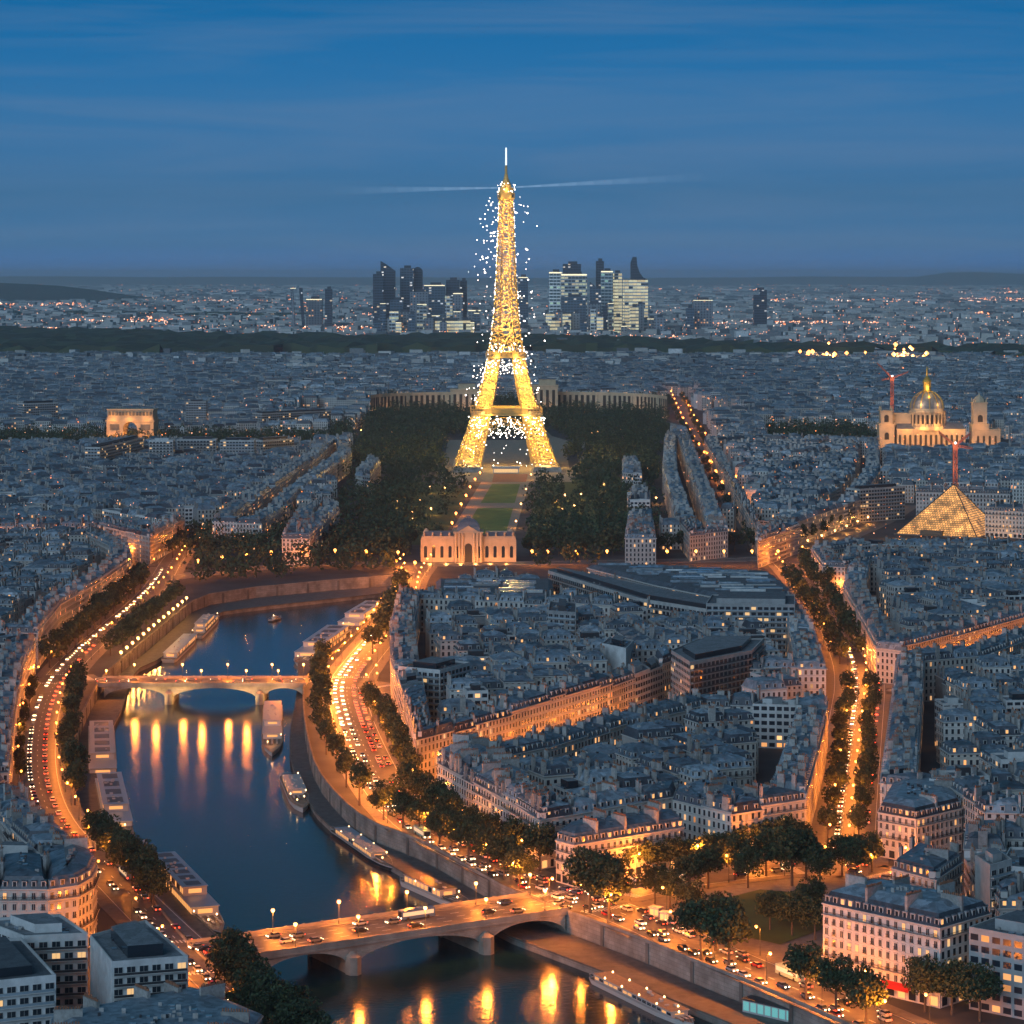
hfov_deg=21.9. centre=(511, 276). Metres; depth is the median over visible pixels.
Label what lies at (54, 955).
window
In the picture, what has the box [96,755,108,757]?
end window
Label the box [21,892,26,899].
window
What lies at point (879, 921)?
window
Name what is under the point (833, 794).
plane tree
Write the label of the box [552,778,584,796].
modern apartment building
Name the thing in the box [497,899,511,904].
car
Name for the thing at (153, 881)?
plane tree
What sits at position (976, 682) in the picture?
apartment building
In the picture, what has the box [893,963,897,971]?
window
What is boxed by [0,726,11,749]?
apartment building
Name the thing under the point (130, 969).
window
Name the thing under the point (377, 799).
plane tree
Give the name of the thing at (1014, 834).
apartment building
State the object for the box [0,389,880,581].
park woodland
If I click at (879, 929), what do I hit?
window
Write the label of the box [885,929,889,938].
window
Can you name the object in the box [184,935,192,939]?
car
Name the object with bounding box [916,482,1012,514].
apartment building
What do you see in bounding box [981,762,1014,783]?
apartment building
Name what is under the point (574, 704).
apartment building
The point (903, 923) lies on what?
window
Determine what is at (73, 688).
plane tree
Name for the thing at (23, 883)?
apartment building
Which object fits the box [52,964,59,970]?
window
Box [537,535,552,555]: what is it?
plane tree
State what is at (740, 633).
apartment building
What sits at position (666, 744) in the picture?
apartment building
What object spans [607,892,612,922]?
street lamp
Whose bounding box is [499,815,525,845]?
plane tree
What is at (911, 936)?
window
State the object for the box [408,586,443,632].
apartment building
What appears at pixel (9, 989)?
window
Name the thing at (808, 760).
apartment building
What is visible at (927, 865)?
apartment building
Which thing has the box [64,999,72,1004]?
window
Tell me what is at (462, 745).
apartment building
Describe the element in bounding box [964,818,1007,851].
apartment building
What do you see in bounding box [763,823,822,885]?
plane tree
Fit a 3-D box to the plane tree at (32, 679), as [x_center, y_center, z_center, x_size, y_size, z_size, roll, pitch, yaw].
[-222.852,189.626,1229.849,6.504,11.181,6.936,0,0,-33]
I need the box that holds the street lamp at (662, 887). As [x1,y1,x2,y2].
[661,885,666,909]
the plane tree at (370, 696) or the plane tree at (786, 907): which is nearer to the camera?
the plane tree at (786, 907)
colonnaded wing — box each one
[370,392,450,412]
[558,392,667,417]
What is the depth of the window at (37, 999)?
663.49 m
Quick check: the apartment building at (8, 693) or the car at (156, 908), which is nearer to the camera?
the car at (156, 908)
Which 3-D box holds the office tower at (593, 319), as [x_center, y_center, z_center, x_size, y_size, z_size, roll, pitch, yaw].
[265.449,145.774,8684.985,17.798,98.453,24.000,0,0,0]
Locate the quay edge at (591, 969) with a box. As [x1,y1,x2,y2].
[289,599,736,1023]
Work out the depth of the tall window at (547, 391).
3752.52 m
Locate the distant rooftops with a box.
[0,350,1023,1019]
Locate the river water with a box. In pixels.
[114,597,712,1023]
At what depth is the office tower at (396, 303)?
9000.00 m
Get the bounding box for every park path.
[546,431,603,447]
[566,456,584,478]
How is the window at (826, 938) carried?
in the apartment building at (883, 927)
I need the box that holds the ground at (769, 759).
[25,285,1023,1023]
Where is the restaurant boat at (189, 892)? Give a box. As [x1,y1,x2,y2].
[157,851,223,933]
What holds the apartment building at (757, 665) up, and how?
on the ground at (769, 759)
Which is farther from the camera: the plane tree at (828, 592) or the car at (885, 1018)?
the plane tree at (828, 592)
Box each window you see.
[2,892,6,899]
[2,903,6,910]
[7,986,15,993]
[7,999,15,1005]
[7,1011,15,1017]
[12,892,16,899]
[12,903,16,910]
[20,985,28,991]
[20,997,28,1004]
[20,1010,28,1016]
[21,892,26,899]
[21,903,26,910]
[27,942,34,947]
[31,892,35,899]
[31,903,35,910]
[32,984,41,990]
[32,996,41,1002]
[32,1008,41,1015]
[39,942,47,947]
[39,953,47,959]
[40,903,45,910]
[45,982,53,989]
[45,995,53,1001]
[45,1007,53,1013]
[49,891,54,899]
[49,902,53,910]
[52,941,59,946]
[52,953,59,958]
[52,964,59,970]
[57,890,61,898]
[57,901,61,909]
[64,889,69,897]
[64,900,68,908]
[64,940,72,946]
[64,952,72,958]
[64,964,72,969]
[64,975,72,981]
[64,987,72,992]
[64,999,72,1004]
[72,888,76,896]
[72,899,76,907]
[72,910,76,918]
[77,940,85,945]
[77,951,85,957]
[77,963,85,969]
[77,975,85,980]
[77,986,85,992]
[77,998,82,1003]
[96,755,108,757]
[96,770,109,772]
[109,806,122,808]
[114,967,122,973]
[114,978,122,984]
[114,989,122,995]
[127,966,135,972]
[127,977,135,983]
[127,988,133,994]
[139,965,147,971]
[139,976,147,982]
[152,964,160,970]
[152,975,160,981]
[152,986,160,992]
[165,963,173,969]
[165,974,173,979]
[177,962,185,968]
[177,973,185,979]
[178,984,185,988]
[424,546,426,557]
[432,395,434,406]
[432,546,434,557]
[440,546,443,557]
[448,546,451,557]
[453,394,455,409]
[459,394,461,405]
[485,546,488,557]
[493,546,496,557]
[494,469,517,472]
[502,546,504,557]
[510,546,512,557]
[540,390,542,403]
[546,390,548,407]
[552,390,554,405]
[603,395,605,407]
[608,395,610,407]
[743,1001,748,1010]
[750,1003,755,1012]
[758,1004,762,1014]
[765,1006,769,1015]
[772,1008,777,1017]
[779,1009,784,1019]
[824,916,828,924]
[824,926,828,935]
[824,937,828,945]
[831,928,835,936]
[832,907,835,915]
[832,917,835,926]
[832,938,835,947]
[839,909,843,917]
[839,919,843,928]
[839,930,843,938]
[839,940,843,949]
[847,921,851,929]
[847,931,851,940]
[847,942,851,950]
[854,912,858,920]
[854,922,858,931]
[854,933,858,942]
[854,954,858,963]
[855,944,858,952]
[862,913,866,922]
[862,924,866,933]
[862,935,866,943]
[862,945,866,954]
[870,926,874,934]
[870,936,874,945]
[870,947,874,956]
[877,917,881,925]
[878,927,881,936]
[878,938,881,947]
[878,949,881,957]
[878,959,881,968]
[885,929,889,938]
[885,940,889,949]
[885,961,889,969]
[885,972,889,980]
[886,919,889,927]
[886,951,889,959]
[893,920,897,928]
[893,931,897,940]
[893,942,897,950]
[893,952,897,961]
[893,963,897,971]
[893,974,897,981]
[901,922,905,930]
[901,933,905,941]
[901,943,905,952]
[901,954,905,962]
[901,965,905,973]
[909,924,913,932]
[909,934,913,943]
[909,945,913,954]
[914,435,916,445]
[917,925,921,934]
[917,936,921,945]
[917,947,921,955]
[919,435,921,445]
[925,927,929,936]
[925,938,929,947]
[933,929,937,937]
[933,940,937,948]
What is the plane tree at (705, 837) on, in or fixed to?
on the ground at (769, 759)
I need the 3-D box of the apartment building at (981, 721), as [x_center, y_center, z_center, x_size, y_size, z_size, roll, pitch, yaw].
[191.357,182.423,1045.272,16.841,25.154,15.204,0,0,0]
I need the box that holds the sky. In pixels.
[0,0,1023,277]
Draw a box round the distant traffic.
[30,567,879,726]
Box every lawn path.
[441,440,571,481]
[451,474,531,533]
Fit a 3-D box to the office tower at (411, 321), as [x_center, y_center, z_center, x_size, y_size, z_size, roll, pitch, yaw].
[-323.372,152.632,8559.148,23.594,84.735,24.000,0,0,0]
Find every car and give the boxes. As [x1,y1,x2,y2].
[104,860,111,865]
[106,880,113,885]
[110,884,118,889]
[133,907,140,913]
[138,912,146,918]
[153,905,160,911]
[171,923,179,929]
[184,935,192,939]
[188,943,202,949]
[188,958,194,965]
[193,965,202,972]
[196,945,209,951]
[201,973,210,980]
[266,932,281,938]
[279,937,294,943]
[290,931,305,938]
[308,936,323,942]
[352,919,367,925]
[352,927,367,932]
[385,918,400,924]
[404,824,411,828]
[408,922,422,927]
[425,838,433,842]
[446,850,455,854]
[457,855,465,860]
[466,860,475,865]
[476,865,485,870]
[480,862,490,867]
[481,908,495,913]
[487,870,497,876]
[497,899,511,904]
[498,870,508,875]
[510,907,524,912]
[515,877,526,882]
[518,883,529,888]
[524,874,534,879]
[535,884,547,890]
[536,878,547,883]
[537,874,547,879]
[551,893,563,899]
[552,899,563,904]
[559,885,570,890]
[559,905,571,909]
[564,897,576,903]
[565,894,577,899]
[569,889,581,894]
[592,902,602,908]
[593,896,605,901]
[601,910,613,915]
[612,914,624,921]
[620,905,632,911]
[633,923,644,929]
[634,919,646,924]
[637,907,648,913]
[642,914,654,919]
[647,929,658,936]
[656,919,667,925]
[657,929,668,934]
[658,935,669,941]
[672,927,684,932]
[677,944,688,950]
[683,932,694,937]
[687,948,698,955]
[699,948,711,954]
[705,956,717,963]
[720,948,732,954]
[723,959,735,964]
[725,965,738,971]
[733,871,746,876]
[735,950,748,955]
[736,955,748,961]
[737,970,750,976]
[750,961,762,967]
[754,977,766,984]
[770,867,783,872]
[776,981,789,988]
[799,982,812,988]
[800,991,814,999]
[815,1004,829,1010]
[829,1004,842,1010]
[829,1009,843,1016]
[837,998,850,1004]
[845,863,859,867]
[848,867,861,873]
[852,1020,864,1023]
[877,1009,891,1015]
[877,1015,891,1022]
[880,874,891,879]
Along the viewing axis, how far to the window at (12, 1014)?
660.91 m
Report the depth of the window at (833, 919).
731.38 m
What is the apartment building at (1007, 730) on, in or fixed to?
on the ground at (769, 759)
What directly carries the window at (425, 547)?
in the domed palace
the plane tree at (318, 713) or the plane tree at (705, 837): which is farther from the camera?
the plane tree at (318, 713)
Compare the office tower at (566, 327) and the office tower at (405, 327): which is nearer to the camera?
the office tower at (566, 327)
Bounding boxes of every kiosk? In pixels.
[648,905,663,916]
[658,910,673,919]
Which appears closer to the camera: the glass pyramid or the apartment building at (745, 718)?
the apartment building at (745, 718)
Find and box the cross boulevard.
[419,505,914,565]
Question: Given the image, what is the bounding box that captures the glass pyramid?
[894,484,984,537]
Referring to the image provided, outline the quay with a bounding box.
[292,621,789,1023]
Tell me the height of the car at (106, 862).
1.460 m
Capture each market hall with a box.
[436,576,552,597]
[587,563,792,597]
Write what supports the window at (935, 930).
in the apartment building at (883, 927)
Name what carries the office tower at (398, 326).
on the ground at (769, 759)
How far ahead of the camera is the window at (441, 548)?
1813.27 m
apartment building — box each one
[0,611,7,622]
[0,628,8,635]
[0,629,37,651]
[0,639,29,684]
[0,660,21,709]
[0,676,19,724]
[0,677,19,726]
[0,685,17,747]
[0,688,16,749]
[0,696,15,751]
[0,704,14,765]
[0,710,13,728]
[0,721,12,776]
[0,721,12,781]
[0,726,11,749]
[0,732,11,781]
[0,750,10,764]
[0,752,10,783]
[0,779,24,794]
[0,781,28,801]
[0,785,13,793]
[0,786,29,819]
[0,798,40,843]
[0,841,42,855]
[0,844,48,916]
[0,913,87,1008]
[0,937,55,1023]
[1,677,18,735]
[3,618,38,668]
[3,657,22,697]
[3,805,37,840]
[9,807,57,840]
[17,400,57,419]
[17,812,68,843]
[27,826,66,847]
[34,837,63,854]
[46,835,99,947]
[49,980,263,1023]
[85,435,143,459]
[90,920,187,1004]
[149,438,175,454]
[177,436,218,452]
[186,399,208,421]
[220,437,256,453]
[252,409,330,423]
[256,436,293,448]
[398,656,471,722]
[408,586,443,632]
[413,718,440,781]
[435,731,488,798]
[436,695,476,719]
[436,739,497,762]
[437,746,487,803]
[443,653,480,660]
[445,671,481,698]
[452,754,489,800]
[460,763,481,814]
[466,670,494,677]
[469,703,496,740]
[472,770,521,816]
[473,745,530,790]
[477,675,502,701]
[480,698,512,740]
[485,605,515,625]
[487,657,521,672]
[488,693,529,738]
[489,648,525,664]
[491,773,523,821]
[492,686,524,697]
[493,669,513,680]
[496,653,534,668]
[497,730,548,757]
[497,740,522,758]
[499,668,534,689]
[501,778,565,869]
[502,776,537,830]
[508,682,551,732]
[513,607,547,622]
[515,782,542,810]
[520,748,547,773]
[523,646,558,659]
[523,663,557,670]
[526,663,567,685]
[528,755,574,790]
[529,786,555,815]
[531,619,563,630]
[531,680,566,728]
[532,646,568,670]
[532,723,567,757]
[538,622,575,645]
[541,674,584,725]
[544,792,573,868]
[545,718,588,756]
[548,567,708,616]
[548,598,577,634]
[548,750,585,766]
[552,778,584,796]
[554,799,684,886]
[562,670,600,719]
[565,776,618,794]
[567,758,584,777]
[570,648,599,664]
[570,788,598,820]
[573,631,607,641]
[574,714,610,744]
[574,761,625,785]
[576,643,607,672]
[578,736,622,762]
[580,751,613,765]
[585,706,626,744]
[586,756,621,768]
[586,778,643,815]
[590,671,613,713]
[596,663,625,711]
[598,614,632,636]
[602,634,633,668]
[607,765,652,787]
[611,705,643,726]
[614,736,648,747]
[615,737,661,766]
[616,759,661,772]
[621,722,672,743]
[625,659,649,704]
[629,697,663,721]
[634,635,663,662]
[634,746,680,767]
[639,780,677,810]
[640,710,685,735]
[641,622,663,635]
[642,736,686,749]
[648,625,678,640]
[648,767,680,783]
[651,690,686,728]
[655,618,684,626]
[659,628,690,648]
[662,749,707,778]
[663,749,689,756]
[671,636,765,698]
[672,692,703,714]
[672,725,706,744]
[672,783,704,840]
[673,751,710,757]
[675,776,743,802]
[678,761,722,784]
[682,733,726,755]
[683,702,725,732]
[686,730,726,743]
[691,721,724,734]
[692,687,730,708]
[697,748,751,788]
[701,769,739,787]
[701,782,733,859]
[706,592,796,655]
[707,744,753,784]
[713,724,756,781]
[717,704,755,729]
[719,716,759,773]
[720,631,750,635]
[730,686,760,715]
[730,790,762,860]
[732,628,765,636]
[732,772,791,803]
[741,670,787,699]
[749,653,763,671]
[750,668,794,676]
[753,696,787,747]
[753,780,807,824]
[759,651,797,672]
[761,667,802,699]
[764,638,767,655]
[771,764,808,821]
[775,760,811,827]
[776,697,801,748]
[778,752,813,825]
[779,752,814,816]
[781,736,817,812]
[784,726,820,795]
[785,736,818,799]
[786,654,825,696]
[791,715,824,778]
[792,719,822,787]
[793,705,825,769]
[793,705,826,762]
[795,687,828,747]
[795,704,826,754]
[796,649,826,669]
[821,871,991,1008]
[845,483,904,521]
[877,768,963,859]
[878,767,937,804]
[880,751,917,775]
[880,765,916,782]
[881,738,918,765]
[884,726,919,769]
[885,716,920,769]
[885,725,919,743]
[886,710,920,731]
[887,704,920,764]
[888,699,921,719]
[889,691,921,713]
[890,687,922,748]
[890,833,963,893]
[891,684,922,701]
[893,666,923,683]
[893,667,923,689]
[894,658,923,679]
[894,686,922,732]
[896,644,956,701]
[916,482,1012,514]
[929,764,958,775]
[929,778,954,780]
[932,639,981,672]
[935,695,962,746]
[935,703,977,763]
[937,598,971,609]
[937,621,966,646]
[939,733,980,769]
[942,668,979,697]
[945,670,979,695]
[947,765,989,781]
[950,765,989,850]
[955,669,996,698]
[961,689,1006,708]
[962,776,1000,851]
[963,698,1006,715]
[963,825,1006,857]
[964,683,1001,697]
[964,724,1008,746]
[964,813,1023,849]
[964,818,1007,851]
[964,858,969,895]
[967,641,994,654]
[967,843,1001,897]
[971,841,1015,898]
[973,707,1018,731]
[974,649,1011,675]
[974,791,1005,819]
[975,739,1011,752]
[975,847,1014,918]
[978,743,1022,769]
[980,667,1018,687]
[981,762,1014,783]
[983,787,1021,822]
[985,500,1023,538]
[985,716,1020,748]
[988,634,1013,654]
[988,749,1023,769]
[991,775,1023,794]
[993,871,1023,916]
[996,682,1012,691]
[997,692,1023,713]
[998,626,1023,653]
[998,681,1023,694]
[998,882,1023,914]
[999,647,1023,658]
[1006,847,1023,875]
[1007,624,1023,640]
[1007,758,1023,780]
[1008,674,1021,687]
[1010,656,1023,672]
[1010,667,1023,676]
[1012,735,1023,748]
[1013,711,1023,734]
[1016,896,1023,910]
[1019,677,1023,688]
[1019,792,1023,815]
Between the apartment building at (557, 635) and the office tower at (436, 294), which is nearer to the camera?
the apartment building at (557, 635)
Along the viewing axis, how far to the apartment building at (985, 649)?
1240.21 m
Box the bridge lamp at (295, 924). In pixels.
[293,921,296,946]
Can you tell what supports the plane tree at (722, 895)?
on the ground at (769, 759)
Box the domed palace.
[421,516,515,562]
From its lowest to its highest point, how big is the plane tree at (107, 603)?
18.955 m
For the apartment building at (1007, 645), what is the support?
on the ground at (769, 759)
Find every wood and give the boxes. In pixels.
[0,326,1023,355]
[7,299,138,301]
[13,310,305,315]
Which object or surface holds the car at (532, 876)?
on the quay road at (768, 974)
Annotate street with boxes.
[37,674,98,682]
[132,560,155,565]
[181,946,215,975]
[309,677,390,694]
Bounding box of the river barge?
[330,826,391,870]
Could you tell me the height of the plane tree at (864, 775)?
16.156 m
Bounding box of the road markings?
[19,555,914,1023]
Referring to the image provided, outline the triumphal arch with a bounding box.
[105,408,159,438]
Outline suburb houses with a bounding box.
[0,284,1023,366]
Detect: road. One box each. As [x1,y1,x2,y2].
[17,545,268,1022]
[174,562,420,578]
[328,566,916,1023]
[548,862,891,912]
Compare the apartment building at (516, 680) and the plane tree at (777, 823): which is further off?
the apartment building at (516, 680)
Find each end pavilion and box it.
[450,382,477,409]
[531,378,558,407]
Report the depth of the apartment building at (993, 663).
1197.23 m
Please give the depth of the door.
1810.62 m
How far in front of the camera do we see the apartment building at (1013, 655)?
1218.53 m
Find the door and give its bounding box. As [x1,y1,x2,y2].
[465,543,471,561]
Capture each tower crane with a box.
[877,362,907,412]
[939,431,972,484]
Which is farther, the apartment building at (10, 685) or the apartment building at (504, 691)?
the apartment building at (504, 691)
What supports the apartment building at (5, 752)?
on the ground at (769, 759)
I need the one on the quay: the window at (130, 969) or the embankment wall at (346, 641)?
the embankment wall at (346, 641)
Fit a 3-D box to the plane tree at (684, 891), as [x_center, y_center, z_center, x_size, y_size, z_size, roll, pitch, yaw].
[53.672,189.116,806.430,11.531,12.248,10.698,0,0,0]
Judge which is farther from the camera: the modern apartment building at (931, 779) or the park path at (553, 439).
the park path at (553, 439)
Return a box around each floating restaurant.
[88,720,116,772]
[95,772,132,826]
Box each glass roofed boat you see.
[293,625,351,665]
[337,600,381,626]
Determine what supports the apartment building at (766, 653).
on the ground at (769, 759)
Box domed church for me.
[876,367,1000,447]
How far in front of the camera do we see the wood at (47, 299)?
19961.91 m
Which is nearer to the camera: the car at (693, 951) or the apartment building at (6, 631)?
the car at (693, 951)
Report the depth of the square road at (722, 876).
860.42 m
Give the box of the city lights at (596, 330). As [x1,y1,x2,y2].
[0,284,1023,537]
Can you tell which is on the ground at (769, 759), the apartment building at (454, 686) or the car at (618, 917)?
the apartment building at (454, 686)
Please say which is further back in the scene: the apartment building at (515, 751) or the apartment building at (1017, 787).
the apartment building at (515, 751)
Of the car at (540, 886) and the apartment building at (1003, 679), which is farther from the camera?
the apartment building at (1003, 679)
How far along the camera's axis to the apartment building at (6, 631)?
1287.20 m
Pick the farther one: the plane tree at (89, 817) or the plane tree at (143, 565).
the plane tree at (143, 565)
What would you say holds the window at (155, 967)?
in the modern apartment building at (125, 957)
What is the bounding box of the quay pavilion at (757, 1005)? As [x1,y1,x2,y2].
[740,995,788,1021]
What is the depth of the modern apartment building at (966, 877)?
814.56 m
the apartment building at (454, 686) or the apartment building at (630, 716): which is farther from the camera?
the apartment building at (454, 686)
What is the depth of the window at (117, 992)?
674.44 m
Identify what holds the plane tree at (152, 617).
on the ground at (769, 759)
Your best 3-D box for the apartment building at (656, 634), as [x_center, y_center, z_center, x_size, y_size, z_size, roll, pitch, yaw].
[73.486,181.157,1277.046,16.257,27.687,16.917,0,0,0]
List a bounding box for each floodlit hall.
[798,349,814,354]
[822,342,847,356]
[864,342,928,356]
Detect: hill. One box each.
[0,276,911,284]
[0,283,151,299]
[864,272,1023,285]
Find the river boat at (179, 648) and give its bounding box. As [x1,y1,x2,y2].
[161,633,196,662]
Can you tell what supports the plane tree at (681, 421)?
on the ground at (769, 759)
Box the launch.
[268,615,280,621]
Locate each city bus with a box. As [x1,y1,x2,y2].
[119,865,133,879]
[398,905,434,920]
[414,824,430,838]
[775,962,804,981]
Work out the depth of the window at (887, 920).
718.28 m
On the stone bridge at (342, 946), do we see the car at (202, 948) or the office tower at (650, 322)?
the car at (202, 948)
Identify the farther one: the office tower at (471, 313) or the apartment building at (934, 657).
the office tower at (471, 313)
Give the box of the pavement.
[12,397,935,1023]
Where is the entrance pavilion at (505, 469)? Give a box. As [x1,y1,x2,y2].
[492,466,519,472]
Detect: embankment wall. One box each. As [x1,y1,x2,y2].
[72,688,269,1019]
[94,600,191,702]
[192,575,392,611]
[302,674,557,928]
[307,612,376,674]
[556,906,854,1023]
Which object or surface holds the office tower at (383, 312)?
on the ground at (769, 759)
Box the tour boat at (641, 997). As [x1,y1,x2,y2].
[589,971,694,1023]
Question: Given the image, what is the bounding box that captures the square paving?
[624,876,844,961]
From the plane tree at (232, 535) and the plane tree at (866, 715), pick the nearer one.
the plane tree at (866, 715)
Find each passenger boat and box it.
[192,613,218,638]
[261,701,282,755]
[280,772,308,811]
[400,872,467,903]
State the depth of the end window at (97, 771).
1075.12 m
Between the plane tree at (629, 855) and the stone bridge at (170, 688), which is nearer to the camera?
the plane tree at (629, 855)
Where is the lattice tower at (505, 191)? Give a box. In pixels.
[452,148,561,471]
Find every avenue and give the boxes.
[672,397,736,518]
[772,556,885,866]
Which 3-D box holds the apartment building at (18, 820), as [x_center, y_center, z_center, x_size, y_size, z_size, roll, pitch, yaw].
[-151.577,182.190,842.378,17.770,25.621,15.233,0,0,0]
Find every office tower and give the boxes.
[290,288,295,325]
[299,288,304,327]
[306,296,322,327]
[325,286,331,326]
[373,271,383,322]
[373,320,381,331]
[378,315,388,330]
[380,261,395,314]
[380,300,385,331]
[389,309,398,331]
[390,297,402,311]
[396,319,401,332]
[399,309,409,324]
[400,265,413,311]
[402,322,407,331]
[408,311,415,331]
[410,289,427,326]
[414,267,422,291]
[417,301,426,331]
[424,282,444,312]
[424,315,433,329]
[427,310,445,320]
[432,313,439,329]
[435,318,462,331]
[440,319,446,331]
[445,293,452,317]
[446,277,459,295]
[453,290,462,319]
[453,308,460,320]
[459,318,470,329]
[460,278,466,317]
[468,307,480,330]
[468,319,473,331]
[474,310,478,330]
[518,274,527,326]
[540,323,549,331]
[546,311,570,329]
[548,317,559,329]
[549,269,561,313]
[555,309,562,326]
[561,271,586,321]
[561,294,585,329]
[563,261,580,273]
[563,322,569,332]
[572,310,579,329]
[580,319,587,331]
[588,301,599,329]
[590,282,600,313]
[590,306,595,331]
[596,258,603,289]
[597,314,602,329]
[601,268,612,316]
[603,303,607,329]
[608,300,613,331]
[613,270,621,315]
[614,313,621,332]
[621,323,626,332]
[623,277,647,328]
[630,257,646,279]
[630,304,638,329]
[637,301,643,330]
[644,317,647,328]
[647,316,653,328]
[654,314,664,332]
[686,305,693,331]
[692,297,712,328]
[753,287,766,324]
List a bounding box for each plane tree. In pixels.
[13,746,25,760]
[13,756,28,778]
[15,734,25,751]
[17,718,26,734]
[19,706,29,722]
[21,698,27,708]
[24,685,35,706]
[27,674,38,687]
[36,635,62,667]
[45,627,72,660]
[54,720,77,745]
[56,735,79,773]
[60,623,78,653]
[60,740,90,769]
[61,693,79,713]
[61,708,83,731]
[61,761,87,804]
[62,615,88,647]
[63,680,83,701]
[64,670,87,690]
[66,659,88,680]
[69,615,91,641]
[76,606,98,635]
[81,808,108,849]
[82,599,105,629]
[85,814,122,855]
[88,592,113,624]
[91,591,113,618]
[95,821,125,858]
[98,630,122,655]
[101,586,126,613]
[105,830,135,878]
[106,580,126,608]
[107,826,138,853]
[108,834,151,885]
[110,620,135,648]
[112,619,136,647]
[117,612,142,640]
[117,614,139,640]
[119,574,137,598]
[120,581,134,603]
[123,844,158,893]
[127,568,147,593]
[130,606,152,633]
[131,865,172,909]
[132,561,150,589]
[132,849,170,901]
[135,600,157,618]
[136,600,156,627]
[149,596,164,620]
[154,590,172,614]
[162,534,182,557]
[165,580,186,602]
[165,586,177,608]
[177,526,187,547]
[180,537,194,556]
[190,532,204,547]
[205,944,254,985]
[207,925,253,962]
[218,535,229,543]
[225,969,262,1005]
[228,533,241,550]
[230,944,260,968]
[231,953,273,986]
[241,967,289,1022]
[243,989,282,1023]
[262,980,317,1014]
[262,1002,313,1023]
[271,528,282,550]
[287,997,329,1023]
[295,1015,333,1023]
[305,683,331,723]
[308,650,328,671]
[308,661,331,682]
[308,702,331,739]
[310,671,333,690]
[313,638,332,661]
[315,717,336,754]
[322,531,328,550]
[325,732,344,770]
[327,530,343,550]
[335,746,357,787]
[348,759,371,805]
[358,680,375,711]
[361,625,386,653]
[363,685,383,721]
[366,779,397,819]
[369,613,389,642]
[372,693,394,730]
[373,603,393,632]
[375,700,400,740]
[377,595,394,614]
[379,712,402,750]
[383,586,398,604]
[383,787,415,827]
[385,720,408,762]
[388,731,412,760]
[388,760,427,792]
[390,574,407,587]
[392,536,406,555]
[392,568,413,581]
[394,581,409,591]
[399,744,423,770]
[403,526,420,547]
[405,770,432,796]
[405,795,434,835]
[418,778,447,805]
[423,801,456,843]
[430,808,465,849]
[433,785,464,810]
[450,809,485,860]
[456,801,479,816]
[467,821,507,870]
[478,811,504,831]
[485,832,516,879]
[498,844,539,888]
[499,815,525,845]
[519,822,556,870]
[521,536,539,555]
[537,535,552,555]
[548,530,568,555]
[561,845,612,912]
[566,532,579,551]
[577,532,593,553]
[577,853,640,918]
[588,528,608,554]
[605,528,623,553]
[619,848,633,867]
[624,841,645,859]
[637,861,668,903]
[640,838,661,869]
[647,840,666,867]
[653,869,689,907]
[656,533,663,546]
[658,532,677,553]
[661,835,685,870]
[668,850,708,886]
[668,892,726,959]
[669,400,676,406]
[670,878,705,901]
[673,840,691,860]
[675,530,683,552]
[678,418,684,424]
[683,836,700,854]
[691,416,699,422]
[691,841,725,888]
[693,420,700,428]
[694,425,704,436]
[696,448,703,456]
[696,832,721,848]
[697,890,735,950]
[699,432,705,440]
[699,895,752,964]
[701,455,708,463]
[704,463,712,475]
[708,472,718,485]
[708,832,731,866]
[714,832,738,866]
[717,484,724,491]
[717,833,752,879]
[720,493,730,502]
[723,825,752,842]
[728,531,732,543]
[728,532,741,551]
[730,844,767,887]
[737,527,754,551]
[746,820,773,840]
[747,826,782,875]
[753,889,786,929]
[763,816,784,831]
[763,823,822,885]
[772,890,805,935]
[775,813,802,830]
[780,563,796,586]
[782,940,822,999]
[784,568,805,592]
[789,576,808,599]
[793,828,820,879]
[793,895,824,939]
[794,875,827,901]
[795,585,811,606]
[797,548,810,570]
[798,553,810,568]
[798,819,811,832]
[799,586,822,605]
[801,523,810,536]
[801,557,814,582]
[805,598,827,617]
[805,841,836,878]
[806,562,818,587]
[809,604,828,627]
[810,953,854,1009]
[811,522,817,534]
[811,565,834,593]
[814,612,835,628]
[817,803,841,842]
[819,579,836,602]
[820,519,830,531]
[820,585,841,610]
[820,620,839,645]
[821,784,842,806]
[823,627,846,654]
[823,762,850,787]
[823,833,859,875]
[826,636,850,663]
[826,748,849,786]
[828,593,842,611]
[830,710,849,726]
[830,737,849,766]
[831,722,849,740]
[832,600,846,615]
[833,696,852,715]
[835,605,850,633]
[835,833,879,873]
[837,610,855,641]
[837,962,890,1023]
[839,669,856,689]
[841,685,859,712]
[844,619,860,648]
[846,804,870,834]
[849,630,865,661]
[853,761,876,804]
[853,783,874,808]
[856,748,879,771]
[857,709,875,726]
[859,696,876,715]
[860,721,877,740]
[860,735,877,756]
[861,670,881,690]
[864,830,885,871]
[865,686,882,715]
[900,953,945,1011]
[927,957,977,1014]
[953,962,1004,1021]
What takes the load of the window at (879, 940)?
in the apartment building at (883, 927)
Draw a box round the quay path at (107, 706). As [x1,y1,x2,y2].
[75,586,389,937]
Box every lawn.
[360,479,469,544]
[472,508,512,533]
[481,484,519,502]
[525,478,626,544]
[732,889,821,943]
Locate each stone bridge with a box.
[96,676,309,704]
[187,892,567,975]
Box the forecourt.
[492,474,527,481]
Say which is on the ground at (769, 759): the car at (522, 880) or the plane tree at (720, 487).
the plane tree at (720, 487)
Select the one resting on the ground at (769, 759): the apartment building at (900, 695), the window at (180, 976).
the apartment building at (900, 695)

